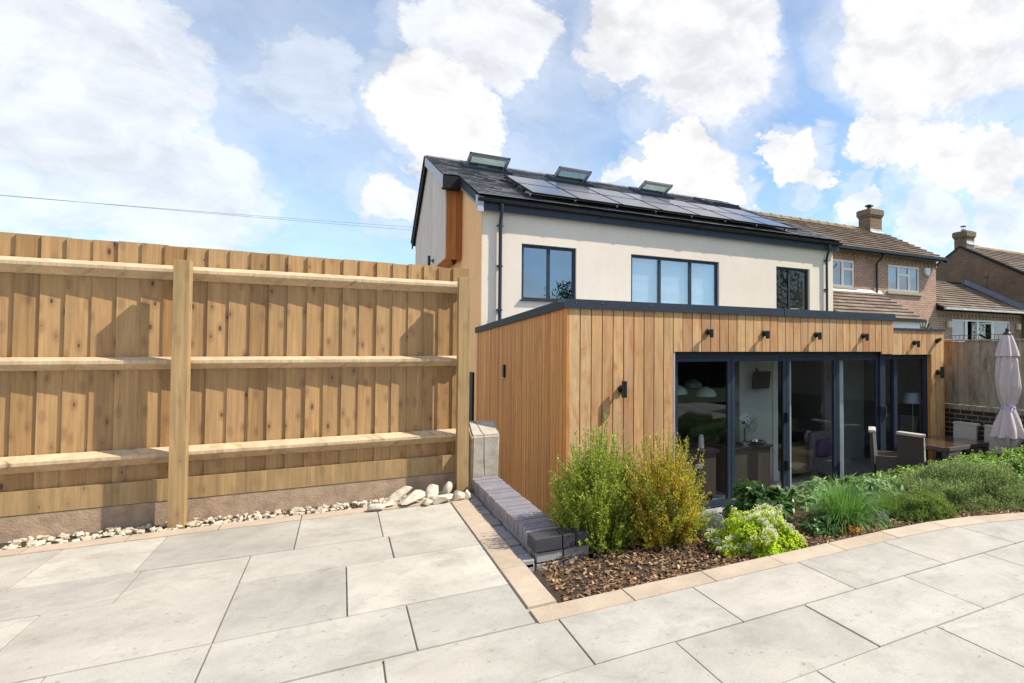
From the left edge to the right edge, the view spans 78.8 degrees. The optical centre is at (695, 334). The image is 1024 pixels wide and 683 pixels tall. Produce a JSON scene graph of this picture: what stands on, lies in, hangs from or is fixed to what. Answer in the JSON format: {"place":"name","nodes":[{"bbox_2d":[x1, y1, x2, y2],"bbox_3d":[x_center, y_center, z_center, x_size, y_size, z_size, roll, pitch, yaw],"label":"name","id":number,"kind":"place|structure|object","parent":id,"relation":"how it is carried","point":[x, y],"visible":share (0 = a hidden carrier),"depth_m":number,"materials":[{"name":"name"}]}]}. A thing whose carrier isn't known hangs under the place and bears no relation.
{"place":"outdoors","nodes":[
{"label":"outdoors","id":0,"kind":"place"},
{"bbox_2d":[0,195,402,226],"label":"overhead wire","id":1,"kind":"object","parent":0,"point":[201,211],"visible":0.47,"depth_m":23.37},
{"bbox_2d":[6,195,404,229],"bbox_3d":[-16.356,-5.013,25.322,39.996,0.556,0.010,1,-2,-31],"label":"overhead wire","id":2,"kind":"object","parent":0,"point":[199,212],"visible":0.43,"depth_m":23.36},
{"bbox_2d":[0,493,449,549],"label":"gravel bed","id":3,"kind":"object","parent":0,"point":[23,544],"visible":0.11,"depth_m":5.31,"materials":[{"name":"gravel"},{"name":"beige gravel"}]},
{"bbox_2d":[0,232,469,542],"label":"timber fence","id":4,"kind":"object","parent":3,"relation":"on","point":[143,384],"visible":0.86,"depth_m":5.60,"materials":[{"name":"brown wood"}]},
{"bbox_2d":[388,486,412,502],"bbox_3d":[-3.106,1.684,6.191,0.094,0.179,0.272,-1,-2,28],"label":"rubble stone","id":5,"kind":"object","parent":3,"relation":"on","point":[399,494],"visible":0.85,"depth_m":6.15,"materials":[{"name":"beige stone"}]},
{"bbox_2d":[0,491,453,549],"bbox_3d":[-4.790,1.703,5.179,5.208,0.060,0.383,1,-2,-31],"label":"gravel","id":6,"kind":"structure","parent":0,"point":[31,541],"depth_m":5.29,"materials":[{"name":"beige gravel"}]},
{"bbox_2d":[425,484,438,497],"bbox_3d":[-2.818,1.677,6.300,0.148,0.166,0.170,1,-2,-31],"label":"rubble stone","id":7,"kind":"object","parent":6,"relation":"on","point":[432,490],"visible":0.76,"depth_m":6.27,"materials":[{"name":"beige stone"}]},
{"bbox_2d":[442,481,452,493],"bbox_3d":[-2.697,1.679,6.433,0.100,0.167,0.103,0,-2,0],"label":"rubble stone","id":8,"kind":"object","parent":6,"relation":"on","point":[447,487],"visible":0.77,"depth_m":6.40,"materials":[{"name":"beige stone"}]},
{"bbox_2d":[0,0,1023,264],"label":"sky","id":9,"kind":"structure","parent":0,"point":[327,111],"materials":[{"name":"blue"}]},
{"bbox_2d":[678,439,718,501],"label":"kitchen island","id":10,"kind":"structure","parent":0,"point":[709,467],"depth_m":8.38,"materials":[{"name":"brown wood"}]},
{"bbox_2d":[698,434,703,447],"bbox_3d":[0.082,1.545,8.578,0.090,0.196,0.090,1,-2,-31],"label":"kettle canister","id":11,"kind":"object","parent":10,"relation":"on","point":[700,441],"visible":1,"depth_m":8.54,"materials":[{"name":"white paint"}]},
{"bbox_2d":[521,473,1023,602],"bbox_3d":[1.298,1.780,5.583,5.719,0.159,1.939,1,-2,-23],"label":"bark mulch","id":12,"kind":"object","parent":0,"point":[632,578],"visible":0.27,"depth_m":4.47,"materials":[{"name":"brown wood"}]},
{"bbox_2d":[468,490,534,571],"bbox_3d":[-1.919,1.905,5.522,0.087,0.399,2.634,1,-2,-31],"label":"cobble channel","id":13,"kind":"object","parent":12,"relation":"on","point":[523,555],"visible":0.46,"depth_m":4.98,"materials":[{"name":"grey stone"}]},
{"bbox_2d":[472,476,588,570],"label":"brick wall","id":14,"kind":"structure","parent":12,"relation":"on","point":[532,530],"depth_m":4.83,"materials":[{"name":"grey brick"}]},
{"bbox_2d":[545,409,648,554],"bbox_3d":[-0.828,1.222,4.965,0.919,1.194,0.900,0,-2,1],"label":"heath bush","id":15,"kind":"object","parent":12,"relation":"on","point":[594,505],"visible":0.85,"depth_m":4.77,"materials":[{"name":"green plant"}]},
{"bbox_2d":[619,425,715,548],"bbox_3d":[-0.234,1.286,4.971,0.823,1.051,0.845,1,-2,-31],"label":"golden bush","id":16,"kind":"object","parent":12,"relation":"on","point":[668,512],"visible":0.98,"depth_m":4.82,"materials":[{"name":"yellow plant"}]},
{"bbox_2d":[688,508,727,541],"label":"lavender plant","id":17,"kind":"object","parent":12,"relation":"on","point":[714,521],"visible":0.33,"depth_m":5.11,"materials":[{"name":"plant"}]},
{"bbox_2d":[704,503,807,557],"bbox_3d":[0.520,1.607,4.840,0.929,0.404,0.749,1,-2,-31],"label":"flowering marjoram","id":18,"kind":"object","parent":12,"relation":"on","point":[753,532],"visible":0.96,"depth_m":4.69,"materials":[{"name":"green plant"}]},
{"bbox_2d":[722,478,800,519],"bbox_3d":[0.654,1.647,5.800,0.744,0.438,0.768,-1,-2,33],"label":"mint plant","id":19,"kind":"object","parent":12,"relation":"on","point":[761,495],"visible":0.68,"depth_m":5.69,"materials":[{"name":"green plant"}]},
{"bbox_2d":[786,476,848,510],"bbox_3d":[1.332,1.722,6.325,0.984,0.397,0.714,1,-2,-31],"label":"sage plant","id":20,"kind":"object","parent":12,"relation":"on","point":[805,490],"visible":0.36,"depth_m":6.21,"materials":[{"name":"green plant"}]},
{"bbox_2d":[793,512,846,536],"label":"strawberry plant","id":21,"kind":"object","parent":12,"relation":"on","point":[812,524],"visible":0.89,"depth_m":5.19,"materials":[{"name":"green plant"}]},
{"bbox_2d":[791,473,895,536],"bbox_3d":[1.357,1.610,5.489,1.042,0.668,1.026,-1,-2,26],"label":"chive clump","id":22,"kind":"object","parent":12,"relation":"on","point":[837,508],"visible":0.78,"depth_m":5.39,"materials":[{"name":"green plant"}]},
{"bbox_2d":[839,520,865,535],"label":"strawberry plant","id":23,"kind":"object","parent":12,"relation":"on","point":[853,530],"visible":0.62,"depth_m":5.18,"materials":[{"name":"orange plant"}]},
{"bbox_2d":[843,471,906,508],"bbox_3d":[1.879,1.658,6.290,0.957,0.485,0.815,1,-2,-31],"label":"sage plant","id":24,"kind":"object","parent":12,"relation":"on","point":[873,481],"visible":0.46,"depth_m":6.13,"materials":[{"name":"green plant"}]},
{"bbox_2d":[874,511,887,523],"bbox_3d":[1.714,1.701,5.490,0.157,0.129,0.136,0,-2,-15],"label":"slate rock","id":25,"kind":"object","parent":12,"relation":"on","point":[882,514],"visible":0.51,"depth_m":5.44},
{"bbox_2d":[870,486,912,518],"bbox_3d":[1.880,1.638,5.784,0.591,0.339,0.561,0,-2,8],"label":"chive clump","id":26,"kind":"object","parent":12,"relation":"on","point":[885,500],"visible":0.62,"depth_m":5.71,"materials":[{"name":"green plant"}]},
{"bbox_2d":[871,499,912,529],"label":"chive clump","id":27,"kind":"object","parent":12,"relation":"on","point":[887,520],"visible":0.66,"depth_m":5.38,"materials":[{"name":"green plant"}]},
{"bbox_2d":[895,488,958,521],"bbox_3d":[2.226,1.642,5.734,0.730,0.323,0.618,1,-2,-31],"label":"rosemary bush","id":28,"kind":"object","parent":12,"relation":"on","point":[939,506],"visible":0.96,"depth_m":5.61,"materials":[{"name":"green plant"}]},
{"bbox_2d":[856,456,1023,513],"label":"thyme mound","id":29,"kind":"object","parent":12,"relation":"on","point":[1006,484],"visible":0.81,"depth_m":6.14,"materials":[{"name":"green plant"}]},
{"bbox_2d":[876,445,1023,484],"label":"mint hedge","id":30,"kind":"object","parent":12,"relation":"on","point":[1017,462],"visible":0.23,"depth_m":7.18,"materials":[{"name":"green plant"}]},
{"bbox_2d":[903,392,919,432],"bbox_3d":[3.965,1.455,10.756,0.340,0.791,0.340,1,-2,-31],"label":"table lamp","id":31,"kind":"object","parent":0,"point":[912,398],"visible":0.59,"depth_m":10.65,"materials":[{"name":"fabric"}]},
{"label":"ground","id":32,"kind":"structure","parent":0,"visible":0},
{"bbox_2d":[468,421,498,493],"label":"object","id":33,"kind":"object","parent":32,"relation":"on","point":[483,460],"visible":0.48,"depth_m":6.70,"materials":[{"name":"beige stone"}]},
{"bbox_2d":[0,502,1023,682],"bbox_3d":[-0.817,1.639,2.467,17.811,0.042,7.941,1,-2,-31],"label":"terrace paving","id":34,"kind":"structure","parent":32,"relation":"on","point":[943,606],"depth_m":3.45,"materials":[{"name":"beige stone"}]},
{"bbox_2d":[422,498,432,505],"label":"rubble stone","id":35,"kind":"object","parent":34,"relation":"on","point":[427,501],"visible":1,"depth_m":5.92,"materials":[{"name":"beige stone"}]},
{"bbox_2d":[0,499,1023,623],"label":"paving border","id":36,"kind":"object","parent":34,"relation":"on","point":[529,588],"visible":0.67,"depth_m":4.54,"materials":[{"name":"stone"}]},
{"bbox_2d":[367,504,385,510],"bbox_3d":[-3.101,1.675,5.738,0.167,0.069,0.103,1,-2,-31],"label":"rubble stone","id":37,"kind":"object","parent":36,"relation":"on","point":[372,507],"visible":1,"depth_m":5.71,"materials":[{"name":"beige stone"}]},
{"bbox_2d":[384,500,393,505],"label":"rubble stone","id":38,"kind":"object","parent":36,"relation":"on","point":[389,503],"visible":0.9,"depth_m":5.88,"materials":[{"name":"beige stone"}]},
{"bbox_2d":[399,490,425,504],"bbox_3d":[-2.891,1.650,5.981,0.180,0.113,0.256,-1,-2,19],"label":"rubble stone","id":39,"kind":"object","parent":36,"relation":"on","point":[413,496],"visible":1,"depth_m":5.97,"materials":[{"name":"beige stone"}]},
{"bbox_2d":[429,493,452,504],"bbox_3d":[-2.592,1.678,6.028,0.225,0.086,0.094,1,-2,-31],"label":"rubble stone","id":40,"kind":"object","parent":36,"relation":"on","point":[438,499],"visible":1,"depth_m":6.00,"materials":[{"name":"beige stone"}]},
{"bbox_2d":[452,490,464,500],"bbox_3d":[-2.468,1.678,6.160,0.130,0.121,0.114,0,-2,-9],"label":"rubble stone","id":41,"kind":"object","parent":36,"relation":"on","point":[458,495],"visible":0.92,"depth_m":6.12,"materials":[{"name":"beige stone"}]},
{"bbox_2d":[465,490,470,499],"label":"rubble stone","id":42,"kind":"object","parent":36,"relation":"on","point":[467,495],"visible":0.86,"depth_m":6.18,"materials":[{"name":"beige stone"}]},
{"bbox_2d":[411,151,945,522],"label":"modern house","id":43,"kind":"structure","parent":32,"relation":"on","point":[587,297],"depth_m":11.20,"materials":[{"name":"wood"}]},
{"bbox_2d":[428,256,433,265],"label":"wall lamp","id":44,"kind":"object","parent":43,"relation":"attached to","point":[429,259],"visible":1,"depth_m":14.75,"materials":[{"name":"black plastic"}]},
{"bbox_2d":[469,372,473,420],"bbox_3d":[-4.762,1.636,12.378,0.037,1.720,1.000,1,-2,-31],"label":"drainpipe","id":45,"kind":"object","parent":43,"relation":"in","point":[471,374],"depth_m":12.01,"materials":[{"name":"grey metal"}]},
{"bbox_2d":[460,151,512,174],"bbox_3d":[-5.549,-4.413,15.655,1.120,0.534,1.111,1,-2,-31],"label":"roof window","id":46,"kind":"structure","parent":43,"relation":"in","point":[482,167],"depth_m":15.31,"materials":[{"name":"metal"}]},
{"bbox_2d":[502,365,504,377],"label":"wall lamp","id":47,"kind":"object","parent":43,"relation":"attached to","point":[503,371],"visible":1,"depth_m":9.55,"materials":[{"name":"black plastic"}]},
{"bbox_2d":[520,244,574,301],"bbox_3d":[-3.042,-1.258,12.256,1.208,1.163,0.195,1,-2,-31],"label":"window","id":48,"kind":"structure","parent":43,"relation":"in","point":[547,299],"depth_m":12.28,"materials":[{"name":"glass"}]},
{"bbox_2d":[546,166,593,186],"bbox_3d":[-3.608,-4.407,16.900,1.050,0.534,1.111,1,-2,-31],"label":"roof window","id":49,"kind":"structure","parent":43,"relation":"in","point":[569,180],"depth_m":16.55,"materials":[{"name":"metal"}]},
{"bbox_2d":[618,381,626,397],"bbox_3d":[-0.887,0.668,7.253,0.094,0.200,0.138,1,-2,-31],"label":"wall lamp","id":50,"kind":"object","parent":43,"relation":"attached to","point":[622,388],"visible":1,"depth_m":7.20,"materials":[{"name":"black plastic"}]},
{"bbox_2d":[628,180,674,199],"bbox_3d":[-1.372,-4.380,18.275,1.060,0.534,1.111,1,-2,-31],"label":"roof window","id":51,"kind":"structure","parent":43,"relation":"in","point":[647,192],"depth_m":17.93,"materials":[{"name":"metal"}]},
{"bbox_2d":[631,255,716,305],"bbox_3d":[-0.493,-0.851,13.865,2.340,1.867,0.132,1,-2,-31],"label":"window","id":52,"kind":"structure","parent":43,"relation":"in","point":[671,275],"depth_m":13.91,"materials":[{"name":"blue glass"}]},
{"bbox_2d":[676,357,686,394],"bbox_3d":[-0.282,0.472,8.681,0.330,0.797,0.330,1,-2,-31],"label":"pendant lamp","id":53,"kind":"object","parent":43,"relation":"hanging from","point":[682,390],"visible":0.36,"depth_m":8.56,"materials":[{"name":"metal"}]},
{"bbox_2d":[683,379,702,387],"bbox_3d":[-0.043,0.501,9.990,0.330,0.781,0.330,1,-2,-31],"label":"pendant lamp","id":54,"kind":"object","parent":43,"relation":"hanging from","point":[692,383],"visible":0.95,"depth_m":9.87,"materials":[{"name":"metal"}]},
{"bbox_2d":[695,362,715,396],"bbox_3d":[0.158,0.516,9.119,0.330,0.861,0.330,1,-2,-31],"label":"pendant lamp","id":55,"kind":"object","parent":43,"relation":"hanging from","point":[705,391],"visible":1,"depth_m":9.01,"materials":[{"name":"metal"}]},
{"bbox_2d":[705,329,713,337],"bbox_3d":[0.198,-0.024,7.932,0.084,0.121,0.123,1,-2,-31],"label":"wall lamp","id":56,"kind":"object","parent":43,"relation":"attached to","point":[710,332],"visible":1,"depth_m":7.89,"materials":[{"name":"black plastic"}]},
{"bbox_2d":[693,197,740,209],"bbox_3d":[0.702,-4.305,19.385,1.100,0.567,1.195,1,-2,-31],"label":"roof window","id":57,"kind":"structure","parent":43,"relation":"in","point":[702,200],"depth_m":19.00,"materials":[{"name":"metal"}]},
{"bbox_2d":[712,439,773,492],"bbox_3d":[0.739,2.024,9.191,0.830,0.726,0.480,1,-2,-31],"label":"kitchen counter","id":58,"kind":"object","parent":43,"relation":"on","point":[752,461],"visible":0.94,"depth_m":9.04,"materials":[{"name":"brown wood"}]},
{"bbox_2d":[738,413,756,444],"bbox_3d":[0.797,1.461,9.217,0.335,0.491,0.206,0,-2,-11],"label":"desk fan","id":59,"kind":"object","parent":58,"relation":"on","point":[744,424],"visible":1,"depth_m":9.17,"materials":[{"name":"silver metal"}]},
{"bbox_2d":[751,368,770,388],"bbox_3d":[1.013,0.705,9.551,0.400,0.327,0.214,1,-2,-43],"label":"television","id":60,"kind":"object","parent":43,"relation":"attached to","point":[760,379],"visible":1,"depth_m":9.47,"materials":[{"name":"black plastic"}]},
{"bbox_2d":[761,330,769,338],"bbox_3d":[1.009,-0.006,8.417,0.084,0.121,0.123,1,-2,-31],"label":"wall lamp","id":61,"kind":"object","parent":43,"relation":"attached to","point":[765,333],"visible":1,"depth_m":8.37,"materials":[{"name":"black plastic"}]},
{"bbox_2d":[675,352,882,508],"bbox_3d":[1.369,1.323,8.837,3.973,2.140,0.130,1,-2,-31],"label":"bifold door","id":62,"kind":"structure","parent":43,"relation":"in","point":[729,358],"depth_m":8.81,"materials":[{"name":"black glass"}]},
{"bbox_2d":[790,361,791,487],"bbox_3d":[1.411,1.284,9.092,0.160,2.160,0.040,1,-2,-31],"label":"curtain","id":63,"kind":"object","parent":43,"relation":"hanging from","point":[790,425],"visible":0.05,"depth_m":9.13,"materials":[{"name":"grey fabric"}]},
{"bbox_2d":[776,267,807,309],"bbox_3d":[2.531,-1.041,15.655,1.132,1.447,0.084,1,-2,-31],"label":"window","id":64,"kind":"structure","parent":43,"relation":"in","point":[778,268],"depth_m":15.68,"materials":[{"name":"black metal"}]},
{"bbox_2d":[778,441,820,474],"bbox_3d":[1.764,2.172,10.268,0.840,0.530,0.440,1,-2,-31],"label":"sideboard","id":65,"kind":"object","parent":43,"relation":"on","point":[799,457],"visible":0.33,"depth_m":10.05,"materials":[{"name":"brown wood"}]},
{"bbox_2d":[804,430,810,443],"bbox_3d":[1.985,1.793,10.377,0.160,0.230,0.158,1,-2,-31],"label":"vase","id":66,"kind":"object","parent":65,"relation":"on","point":[806,437],"visible":0.6,"depth_m":10.33,"materials":[{"name":"ceramic"}]},
{"bbox_2d":[814,332,821,339],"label":"wall lamp","id":67,"kind":"object","parent":43,"relation":"attached to","point":[818,335],"visible":1,"depth_m":8.88,"materials":[{"name":"black plastic"}]},
{"bbox_2d":[808,430,850,481],"bbox_3d":[2.260,2.039,9.969,0.480,0.780,0.570,1,-2,-31],"label":"armchair","id":68,"kind":"object","parent":43,"relation":"on","point":[819,451],"visible":0.82,"depth_m":9.97,"materials":[{"name":"grey fabric"}]},
{"bbox_2d":[836,356,843,479],"bbox_3d":[2.371,1.300,9.668,0.140,2.160,0.040,1,-2,-31],"label":"curtain","id":69,"kind":"object","parent":43,"relation":"hanging from","point":[841,425],"visible":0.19,"depth_m":9.67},
{"bbox_2d":[861,333,868,340],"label":"wall lamp","id":70,"kind":"object","parent":43,"relation":"attached to","point":[865,336],"visible":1,"depth_m":9.41,"materials":[{"name":"black plastic"}]},
{"bbox_2d":[878,352,927,460],"bbox_3d":[3.583,1.360,10.163,1.220,2.140,0.150,1,-2,-31],"label":"sliding door","id":71,"kind":"structure","parent":43,"relation":"in","point":[881,357],"depth_m":10.04,"materials":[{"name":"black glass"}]},
{"bbox_2d":[912,340,919,346],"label":"wall lamp","id":72,"kind":"object","parent":43,"relation":"attached to","point":[914,342],"visible":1,"depth_m":10.12,"materials":[{"name":"black plastic"}]},
{"bbox_2d":[936,367,943,377],"bbox_3d":[4.323,0.661,10.417,0.094,0.200,0.138,1,-2,-31],"label":"wall lamp","id":73,"kind":"object","parent":43,"relation":"attached to","point":[940,372],"visible":1,"depth_m":10.37,"materials":[{"name":"black plastic"}]},
{"bbox_2d":[752,204,948,328],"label":"brick house","id":74,"kind":"structure","parent":32,"relation":"on","point":[876,269],"depth_m":19.91,"materials":[{"name":"brick"}]},
{"bbox_2d":[833,259,853,287],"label":"window","id":75,"kind":"structure","parent":74,"relation":"in","point":[840,267],"depth_m":18.92,"materials":[{"name":"white plastic"}]},
{"bbox_2d":[888,264,918,292],"bbox_3d":[7.073,-1.916,20.329,1.590,0.885,0.240,1,-2,-31],"label":"window","id":76,"kind":"structure","parent":74,"relation":"in","point":[900,278],"depth_m":20.36,"materials":[{"name":"white plastic"}]},
{"bbox_2d":[924,268,930,276],"bbox_3d":[8.148,-2.186,20.752,0.260,0.310,0.088,1,-2,-31],"label":"alarm box","id":77,"kind":"object","parent":74,"relation":"attached to","point":[927,271],"visible":1,"depth_m":20.71,"materials":[{"name":"white plastic"}]},
{"bbox_2d":[936,226,1023,341],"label":"gabled house","id":78,"kind":"structure","parent":32,"relation":"on","point":[971,301],"depth_m":24.40,"materials":[{"name":"brick"}]},
{"bbox_2d":[946,321,951,327],"bbox_3d":[9.154,-0.375,21.299,0.200,0.240,0.139,1,-2,-31],"label":"outdoor light","id":79,"kind":"object","parent":78,"relation":"attached to","point":[949,324],"visible":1,"depth_m":21.23,"materials":[{"name":"white plastic"}]},
{"bbox_2d":[952,319,965,341],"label":"window","id":80,"kind":"structure","parent":78,"relation":"in","point":[957,324],"depth_m":21.88,"materials":[{"name":"white plastic"}]},
{"bbox_2d":[964,319,1009,339],"bbox_3d":[11.228,-0.033,22.808,2.790,1.040,0.354,1,-2,-29],"label":"window frame","id":81,"kind":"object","parent":78,"relation":"in","point":[976,323],"depth_m":22.63,"materials":[{"name":"white plastic"}]},
{"bbox_2d":[1016,324,1020,329],"bbox_3d":[12.868,-0.313,23.524,0.200,0.240,0.139,1,-2,-31],"label":"outdoor light","id":82,"kind":"object","parent":78,"relation":"attached to","point":[1018,326],"visible":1,"depth_m":23.45,"materials":[{"name":"white plastic"}]},
{"bbox_2d":[944,333,1023,456],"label":"fence","id":83,"kind":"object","parent":32,"relation":"on","point":[971,396],"depth_m":10.47,"materials":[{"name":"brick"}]},
{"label":"threshold plinth","id":84,"kind":"structure","parent":32,"relation":"on","visible":0},
{"bbox_2d":[700,505,732,514],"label":"step","id":85,"kind":"structure","parent":84,"relation":"on","point":[719,509],"depth_m":7.98,"materials":[{"name":"grey stone"}]},
{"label":"lower patio","id":86,"kind":"structure","parent":0,"visible":0},
{"bbox_2d":[868,426,897,477],"bbox_3d":[3.018,1.946,9.312,0.555,0.930,0.530,0,-2,16],"label":"rattan armchair","id":87,"kind":"object","parent":86,"relation":"on","point":[884,461],"visible":0.44,"depth_m":9.15,"materials":[{"name":"grey wicker"}]},
{"bbox_2d":[896,431,941,474],"bbox_3d":[3.406,1.936,8.960,0.555,0.930,0.530,1,-2,-34],"label":"rattan armchair","id":88,"kind":"object","parent":86,"relation":"on","point":[911,451],"visible":0.38,"depth_m":8.80,"materials":[{"name":"grey wicker"}]},
{"bbox_2d":[925,436,988,463],"bbox_3d":[3.916,2.049,9.346,1.060,0.725,0.900,1,-2,-31],"label":"garden table","id":89,"kind":"object","parent":86,"relation":"on","point":[943,446],"visible":0.5,"depth_m":9.14,"materials":[{"name":"wood"}]},
{"bbox_2d":[936,421,979,461],"bbox_3d":[4.472,1.965,10.010,0.555,0.930,0.530,1,-2,-34],"label":"rattan armchair","id":90,"kind":"object","parent":86,"relation":"on","point":[967,430],"visible":0.27,"depth_m":10.06,"materials":[{"name":"grey wicker"}]},
{"bbox_2d":[965,424,1010,460],"bbox_3d":[4.756,1.952,9.536,0.555,0.930,0.530,1,-2,-29],"label":"rattan armchair","id":91,"kind":"object","parent":86,"relation":"on","point":[993,443],"visible":0.15,"depth_m":9.68,"materials":[{"name":"grey wicker"}]},
{"bbox_2d":[990,328,1023,458],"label":"parasol","id":92,"kind":"object","parent":86,"relation":"on","point":[1007,430],"visible":1,"depth_m":8.58,"materials":[{"name":"fabric"}]}
]}

